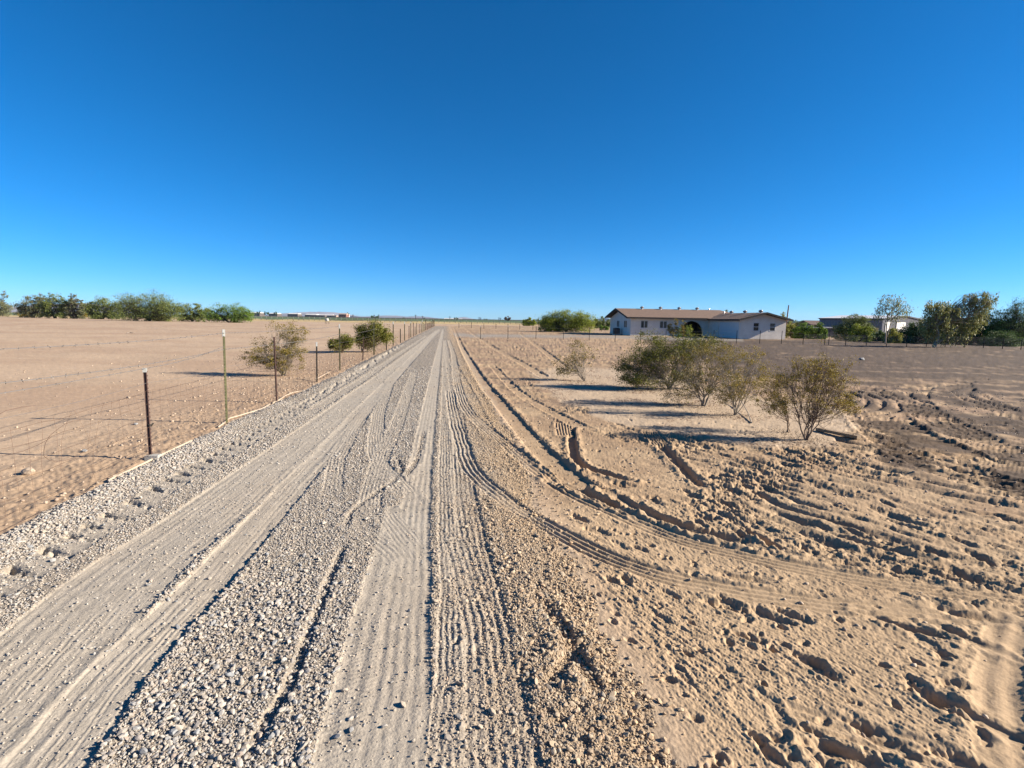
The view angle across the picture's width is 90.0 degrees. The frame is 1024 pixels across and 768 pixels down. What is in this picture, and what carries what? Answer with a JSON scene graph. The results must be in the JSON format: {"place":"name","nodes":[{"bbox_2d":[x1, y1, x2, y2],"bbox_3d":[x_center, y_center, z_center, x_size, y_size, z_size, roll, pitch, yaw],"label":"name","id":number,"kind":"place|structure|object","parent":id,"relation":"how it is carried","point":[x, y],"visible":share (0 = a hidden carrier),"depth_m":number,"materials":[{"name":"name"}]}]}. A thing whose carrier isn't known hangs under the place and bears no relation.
{"place":"outdoors","nodes":[
{"label":"outdoors","id":0,"kind":"place"},
{"bbox_2d":[4,303,133,312],"bbox_3d":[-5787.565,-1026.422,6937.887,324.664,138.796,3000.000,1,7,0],"label":"hills","id":1,"kind":"structure","parent":0,"point":[14,310],"depth_m":5930.15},
{"bbox_2d":[1,312,605,323],"bbox_3d":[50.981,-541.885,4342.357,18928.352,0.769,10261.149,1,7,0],"label":"crop field","id":2,"kind":"structure","parent":0,"point":[285,317],"depth_m":429.08,"materials":[{"name":"soil"}]},
{"bbox_2d":[251,312,264,315],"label":"farm shed","id":3,"kind":"structure","parent":2,"relation":"on","point":[261,314],"depth_m":1488.32,"materials":[{"name":"white metal"}]},
{"bbox_2d":[269,313,281,315],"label":"farm shed","id":4,"kind":"structure","parent":2,"relation":"on","point":[277,314],"depth_m":1489.71,"materials":[{"name":"white metal"}]},
{"bbox_2d":[287,313,301,316],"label":"farm shed","id":5,"kind":"structure","parent":2,"relation":"on","point":[293,314],"depth_m":1488.44,"materials":[{"name":"white metal"}]},
{"bbox_2d":[310,315,326,316],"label":"outbuilding","id":6,"kind":"structure","parent":2,"relation":"on","point":[318,315],"depth_m":1289.83,"materials":[{"name":"grey metal"}]},
{"bbox_2d":[339,313,348,316],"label":"farmhouse","id":7,"kind":"object","parent":2,"relation":"on","point":[343,314],"visible":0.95,"depth_m":1091.32,"materials":[{"name":"white paint"}]},
{"bbox_2d":[265,312,359,316],"bbox_3d":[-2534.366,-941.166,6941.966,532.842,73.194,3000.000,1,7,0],"label":"hills","id":8,"kind":"structure","parent":0,"point":[304,313],"depth_m":6563.65,"materials":[{"name":"grey"}]},
{"bbox_2d":[0,326,673,767],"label":"gravel road","id":9,"kind":"structure","parent":0,"point":[438,346],"depth_m":3.38,"materials":[{"name":"grey gravel"}]},
{"bbox_2d":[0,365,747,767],"bbox_3d":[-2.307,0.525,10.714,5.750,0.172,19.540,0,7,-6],"label":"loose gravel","id":10,"kind":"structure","parent":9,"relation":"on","point":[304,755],"depth_m":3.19,"materials":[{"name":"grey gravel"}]},
{"bbox_2d":[360,316,441,318],"bbox_3d":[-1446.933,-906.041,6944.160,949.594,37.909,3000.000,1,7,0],"label":"hills","id":11,"kind":"structure","parent":0,"point":[401,317],"depth_m":6303.42,"materials":[{"name":"grey"}]},
{"bbox_2d":[296,316,606,321],"bbox_3d":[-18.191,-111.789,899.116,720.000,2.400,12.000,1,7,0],"label":"field bank","id":12,"kind":"structure","parent":0,"point":[414,318],"depth_m":897.64,"materials":[{"name":"soil"}]},
{"bbox_2d":[0,314,1023,767],"bbox_3d":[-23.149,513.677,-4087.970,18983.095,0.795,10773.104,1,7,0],"label":"ground","id":13,"kind":"structure","parent":0,"point":[760,636],"depth_m":5.57,"materials":[{"name":"beige sand"}]},
{"bbox_2d":[0,290,8,316],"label":"mesquite tree","id":14,"kind":"object","parent":13,"relation":"on","point":[2,297],"visible":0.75,"depth_m":201.29,"materials":[{"name":"green plant"}]},
{"bbox_2d":[0,301,13,316],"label":"mesquite tree","id":15,"kind":"object","parent":13,"relation":"on","point":[5,307],"visible":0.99,"depth_m":183.94,"materials":[{"name":"green plant"}]},
{"bbox_2d":[21,467,34,474],"bbox_3d":[-5.708,1.030,6.037,0.138,0.098,0.111,-2,8,-21],"label":"rock","id":16,"kind":"object","parent":13,"relation":"on","point":[26,471],"visible":0.95,"depth_m":6.00,"materials":[{"name":"white stone"}]},
{"bbox_2d":[11,292,47,317],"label":"mesquite tree","id":17,"kind":"object","parent":13,"relation":"on","point":[32,310],"visible":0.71,"depth_m":170.34,"materials":[{"name":"green plant"}]},
{"bbox_2d":[35,292,68,318],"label":"mesquite tree","id":18,"kind":"object","parent":13,"relation":"on","point":[49,303],"visible":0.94,"depth_m":161.15,"materials":[{"name":"green plant"}]},
{"bbox_2d":[62,293,86,318],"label":"mesquite tree","id":19,"kind":"object","parent":13,"relation":"on","point":[73,310],"visible":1,"depth_m":161.14,"materials":[{"name":"green plant"}]},
{"bbox_2d":[78,295,123,318],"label":"mesquite tree","id":20,"kind":"object","parent":13,"relation":"on","point":[96,312],"visible":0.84,"depth_m":163.35,"materials":[{"name":"green plant"}]},
{"bbox_2d":[106,287,192,321],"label":"mesquite tree","id":21,"kind":"object","parent":13,"relation":"on","point":[158,310],"visible":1,"depth_m":133.78,"materials":[{"name":"green plant"}]},
{"bbox_2d":[107,440,192,481],"bbox_3d":[-4.691,0.967,6.739,0.065,0.050,1.940,0,7,-8],"label":"pipe","id":22,"kind":"object","parent":13,"relation":"on","point":[130,469],"visible":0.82,"depth_m":6.45,"materials":[{"name":"plastic"}]},
{"bbox_2d":[174,303,210,321],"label":"mesquite tree","id":23,"kind":"object","parent":13,"relation":"on","point":[194,314],"visible":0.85,"depth_m":141.51,"materials":[{"name":"green plant"}]},
{"bbox_2d":[0,320,434,531],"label":"wire fence","id":24,"kind":"object","parent":13,"relation":"on","point":[149,455],"visible":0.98,"depth_m":6.74,"materials":[{"name":"grey metal"}]},
{"bbox_2d":[200,302,255,322],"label":"mesquite tree","id":25,"kind":"object","parent":13,"relation":"on","point":[226,315],"visible":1,"depth_m":132.99,"materials":[{"name":"green plant"}]},
{"bbox_2d":[218,403,269,427],"bbox_3d":[-5.114,0.574,9.866,0.187,0.061,2.526,0,7,-4],"label":"pipe","id":26,"kind":"object","parent":13,"relation":"on","point":[224,422],"visible":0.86,"depth_m":9.65,"materials":[{"name":"plastic"}]},
{"bbox_2d":[235,319,309,375],"bbox_3d":[-7.655,-1.153,16.265,2.520,1.894,1.503,1,7,0],"label":"creosote bush","id":27,"kind":"object","parent":13,"relation":"on","point":[287,349],"visible":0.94,"depth_m":16.26,"materials":[{"name":"green plant"}]},
{"bbox_2d":[272,391,301,403],"bbox_3d":[-5.356,0.297,12.108,0.196,0.055,1.933,0,7,-5],"label":"pipe","id":28,"kind":"object","parent":13,"relation":"on","point":[286,395],"visible":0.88,"depth_m":12.32,"materials":[{"name":"plastic"}]},
{"bbox_2d":[325,332,357,352],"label":"creosote bush","id":29,"kind":"object","parent":13,"relation":"on","point":[345,343],"visible":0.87,"depth_m":27.11,"materials":[{"name":"green plant"}]},
{"bbox_2d":[353,319,397,351],"bbox_3d":[-7.612,-2.684,28.167,2.638,1.960,1.714,1,7,0],"label":"creosote bush","id":30,"kind":"object","parent":13,"relation":"on","point":[381,335],"visible":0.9,"depth_m":28.02,"materials":[{"name":"green plant"}]},
{"bbox_2d":[249,316,593,324],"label":"pasture fence","id":31,"kind":"object","parent":13,"relation":"on","point":[384,319],"visible":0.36,"depth_m":240.73,"materials":[{"name":"paint"}]},
{"bbox_2d":[1,355,1023,767],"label":"field pebbles","id":32,"kind":"object","parent":13,"relation":"on","point":[707,765],"visible":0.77,"depth_m":7.33,"materials":[{"name":"beige stone"}]},
{"bbox_2d":[522,317,536,325],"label":"tree","id":33,"kind":"object","parent":13,"relation":"on","point":[528,322],"visible":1,"depth_m":166.68,"materials":[{"name":"green plant"}]},
{"bbox_2d":[234,351,839,451],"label":"leaf litter","id":34,"kind":"object","parent":13,"relation":"on","point":[692,415],"visible":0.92,"depth_m":10.71,"materials":[{"name":"brown plant"}]},
{"bbox_2d":[538,316,562,331],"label":"palo verde tree","id":35,"kind":"object","parent":13,"relation":"on","point":[547,328],"visible":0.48,"depth_m":86.27,"materials":[{"name":"green plant"}]},
{"bbox_2d":[533,306,600,331],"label":"palo verde tree","id":36,"kind":"object","parent":13,"relation":"on","point":[578,321],"visible":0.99,"depth_m":85.25,"materials":[{"name":"green plant"}]},
{"bbox_2d":[551,338,599,380],"bbox_3d":[2.024,-0.772,16.376,1.649,1.441,1.297,1,7,0],"label":"creosote bush","id":37,"kind":"object","parent":13,"relation":"on","point":[575,367],"visible":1,"depth_m":16.37,"materials":[{"name":"green plant"}]},
{"bbox_2d":[594,316,609,327],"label":"tree","id":38,"kind":"object","parent":13,"relation":"on","point":[599,323],"visible":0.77,"depth_m":138.13,"materials":[{"name":"green plant"}]},
{"bbox_2d":[599,325,608,329],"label":"tree","id":39,"kind":"object","parent":13,"relation":"on","point":[605,328],"visible":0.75,"depth_m":109.64,"materials":[{"name":"green plant"}]},
{"bbox_2d":[612,328,620,334],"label":"air conditioner","id":40,"kind":"object","parent":13,"relation":"on","point":[617,331],"visible":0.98,"depth_m":74.37,"materials":[{"name":"grey metal"}]},
{"bbox_2d":[611,326,727,391],"bbox_3d":[4.447,-0.734,14.574,3.359,1.846,2.049,1,7,0],"label":"creosote bush","id":41,"kind":"object","parent":13,"relation":"on","point":[653,359],"visible":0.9,"depth_m":14.44,"materials":[{"name":"green plant"}]},
{"bbox_2d":[666,318,686,337],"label":"tree","id":42,"kind":"object","parent":13,"relation":"on","point":[672,331],"visible":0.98,"depth_m":63.07,"materials":[{"name":"green plant"}]},
{"bbox_2d":[605,306,793,338],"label":"house","id":43,"kind":"structure","parent":13,"relation":"on","point":[723,324],"depth_m":70.60,"materials":[{"name":"white paint"}]},
{"bbox_2d":[640,320,647,327],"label":"window","id":44,"kind":"structure","parent":43,"relation":"in","point":[644,324],"depth_m":70.67,"materials":[{"name":"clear glass"}]},
{"bbox_2d":[659,321,667,328],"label":"window","id":45,"kind":"structure","parent":43,"relation":"in","point":[662,325],"depth_m":70.84,"materials":[{"name":"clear glass"}]},
{"bbox_2d":[681,322,687,335],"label":"bush","id":46,"kind":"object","parent":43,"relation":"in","point":[686,324],"depth_m":73.47,"materials":[{"name":"green plant"}]},
{"bbox_2d":[719,322,740,338],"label":"garage door","id":47,"kind":"structure","parent":43,"relation":"in","point":[726,329],"depth_m":65.58,"materials":[{"name":"metal"}]},
{"bbox_2d":[753,323,759,330],"bbox_3d":[30.085,-7.033,63.128,0.822,1.080,0.095,0,7,-4],"label":"window","id":48,"kind":"structure","parent":43,"relation":"in","point":[755,325],"depth_m":63.15,"materials":[{"name":"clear glass"}]},
{"bbox_2d":[769,323,775,331],"bbox_3d":[32.161,-7.016,63.268,0.803,1.080,0.095,0,7,-4],"label":"window","id":49,"kind":"structure","parent":43,"relation":"in","point":[772,326],"depth_m":63.29,"materials":[{"name":"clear glass"}]},
{"bbox_2d":[652,337,749,405],"bbox_3d":[4.333,-0.284,11.796,2.183,1.656,1.483,4,8,21],"label":"creosote bush","id":50,"kind":"object","parent":13,"relation":"on","point":[696,388],"visible":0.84,"depth_m":11.74,"materials":[{"name":"green plant"}]},
{"bbox_2d":[702,344,782,414],"bbox_3d":[4.760,-0.072,10.493,1.685,1.574,1.280,1,7,0],"label":"creosote bush","id":51,"kind":"object","parent":13,"relation":"on","point":[739,393],"visible":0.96,"depth_m":10.52,"materials":[{"name":"grey twig bark"},{"name":"olive green leaf"}]},
{"bbox_2d":[480,326,1023,349],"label":"wire fence","id":52,"kind":"object","parent":13,"relation":"on","point":[907,337],"visible":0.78,"depth_m":47.93,"materials":[{"name":"grey metal"}]},
{"bbox_2d":[749,366,797,431],"bbox_3d":[4.583,0.265,9.013,0.858,1.258,0.762,1,7,0],"label":"creosote bush","id":53,"kind":"object","parent":13,"relation":"on","point":[773,394],"visible":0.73,"depth_m":9.00,"materials":[{"name":"green plant"}]},
{"bbox_2d":[785,321,797,337],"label":"desert tree","id":54,"kind":"object","parent":13,"relation":"on","point":[789,333],"visible":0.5,"depth_m":71.44,"materials":[{"name":"green plant"}]},
{"bbox_2d":[792,322,812,338],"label":"desert tree","id":55,"kind":"object","parent":13,"relation":"on","point":[800,330],"visible":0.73,"depth_m":69.27,"materials":[{"name":"green plant"}]},
{"bbox_2d":[797,320,818,326],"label":"outbuilding","id":56,"kind":"structure","parent":13,"relation":"on","point":[812,322],"depth_m":151.48,"materials":[{"name":"beige"}]},
{"bbox_2d":[757,338,864,439],"bbox_3d":[4.925,0.094,8.360,1.653,1.766,1.160,1,7,0],"label":"creosote bush","id":57,"kind":"object","parent":13,"relation":"on","point":[838,404],"visible":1,"depth_m":8.34,"materials":[{"name":"green plant"}]},
{"bbox_2d":[806,322,828,338],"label":"desert tree","id":58,"kind":"object","parent":13,"relation":"on","point":[819,333],"visible":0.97,"depth_m":67.41,"materials":[{"name":"green plant"}]},
{"bbox_2d":[816,427,860,438],"bbox_3d":[5.643,0.842,8.872,0.100,0.077,0.746,-2,8,-22],"label":"wooden plank","id":59,"kind":"object","parent":13,"relation":"on","point":[845,434],"visible":0.97,"depth_m":8.79,"materials":[{"name":"brown wood"}]},
{"bbox_2d":[829,314,878,340],"bbox_3d":[42.630,-7.006,63.574,6.272,3.694,3.248,1,7,0],"label":"desert tree","id":60,"kind":"object","parent":13,"relation":"on","point":[842,332],"visible":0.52,"depth_m":63.15,"materials":[{"name":"green plant"}]},
{"bbox_2d":[847,323,874,341],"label":"desert tree","id":61,"kind":"object","parent":13,"relation":"on","point":[857,329],"visible":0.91,"depth_m":59.54,"materials":[{"name":"green plant"}]},
{"bbox_2d":[869,330,884,341],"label":"desert tree","id":62,"kind":"object","parent":13,"relation":"on","point":[878,337],"visible":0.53,"depth_m":61.28,"materials":[{"name":"green plant"}]},
{"bbox_2d":[881,328,902,342],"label":"desert tree","id":63,"kind":"object","parent":13,"relation":"on","point":[893,334],"visible":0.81,"depth_m":57.02,"materials":[{"name":"green plant"}]},
{"bbox_2d":[869,294,917,343],"bbox_3d":[40.192,-6.950,54.093,4.380,5.513,2.030,1,7,0],"label":"eucalyptus tree","id":64,"kind":"object","parent":13,"relation":"on","point":[896,306],"visible":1,"depth_m":53.96,"materials":[{"name":"green plant"}]},
{"bbox_2d":[896,320,921,342],"bbox_3d":[45.597,-5.951,58.775,4.221,2.705,2.002,1,7,0],"label":"desert tree","id":65,"kind":"object","parent":13,"relation":"on","point":[903,330],"visible":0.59,"depth_m":58.57,"materials":[{"name":"green plant"}]},
{"bbox_2d":[905,320,930,342],"bbox_3d":[46.446,-5.918,58.248,3.269,2.882,1.741,1,7,0],"label":"desert tree","id":66,"kind":"object","parent":13,"relation":"on","point":[914,332],"visible":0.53,"depth_m":58.27,"materials":[{"name":"green plant"}]},
{"bbox_2d":[927,326,968,343],"bbox_3d":[49.151,-6.244,57.608,5.244,3.840,2.461,1,7,0],"label":"desert tree","id":67,"kind":"object","parent":13,"relation":"on","point":[947,340],"visible":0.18,"depth_m":57.46,"materials":[{"name":"green plant"}]},
{"bbox_2d":[916,290,998,347],"bbox_3d":[40.288,-5.971,46.628,7.065,5.486,3.318,1,7,0],"label":"eucalyptus tree","id":68,"kind":"object","parent":13,"relation":"on","point":[944,317],"visible":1,"depth_m":46.14,"materials":[{"name":"green plant"}]},
{"bbox_2d":[955,312,995,344],"bbox_3d":[51.318,-6.282,56.249,5.744,4.305,2.713,1,7,0],"label":"desert tree","id":69,"kind":"object","parent":13,"relation":"on","point":[976,341],"visible":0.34,"depth_m":56.03,"materials":[{"name":"green plant"}]},
{"bbox_2d":[974,330,1023,346],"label":"desert tree","id":70,"kind":"object","parent":13,"relation":"on","point":[994,338],"visible":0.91,"depth_m":52.88,"materials":[{"name":"green plant"}]},
{"bbox_2d":[983,318,1018,345],"bbox_3d":[53.050,-5.645,55.467,4.193,3.204,1.973,1,7,0],"label":"desert tree","id":71,"kind":"object","parent":13,"relation":"on","point":[986,334],"visible":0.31,"depth_m":55.21,"materials":[{"name":"green plant"}]},
{"bbox_2d":[986,298,1023,345],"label":"desert tree","id":72,"kind":"object","parent":13,"relation":"on","point":[1017,326],"visible":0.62,"depth_m":54.83,"materials":[{"name":"green plant"}]},
{"bbox_2d":[0,0,1023,327],"label":"sky","id":73,"kind":"structure","parent":0,"point":[473,159],"materials":[{"name":"blue"}]},
{"bbox_2d":[454,333,743,340],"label":"driveway","id":74,"kind":"structure","parent":0,"point":[534,335],"depth_m":62.58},
{"bbox_2d":[685,325,692,338],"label":"sapling","id":75,"kind":"object","parent":74,"relation":"on","point":[688,331],"visible":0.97,"depth_m":61.46,"materials":[{"name":"green plant"}]},
{"bbox_2d":[807,327,839,336],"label":"shed","id":76,"kind":"structure","parent":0,"point":[830,332],"depth_m":83.50,"materials":[{"name":"grey metal"}]},
{"bbox_2d":[818,315,922,333],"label":"metal barn","id":77,"kind":"structure","parent":0,"point":[829,321],"depth_m":114.65,"materials":[{"name":"grey metal"}]},
{"bbox_2d":[896,322,905,330],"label":"roller door","id":78,"kind":"structure","parent":77,"relation":"in","point":[899,324],"depth_m":113.08,"materials":[{"name":"white metal"}]}
]}

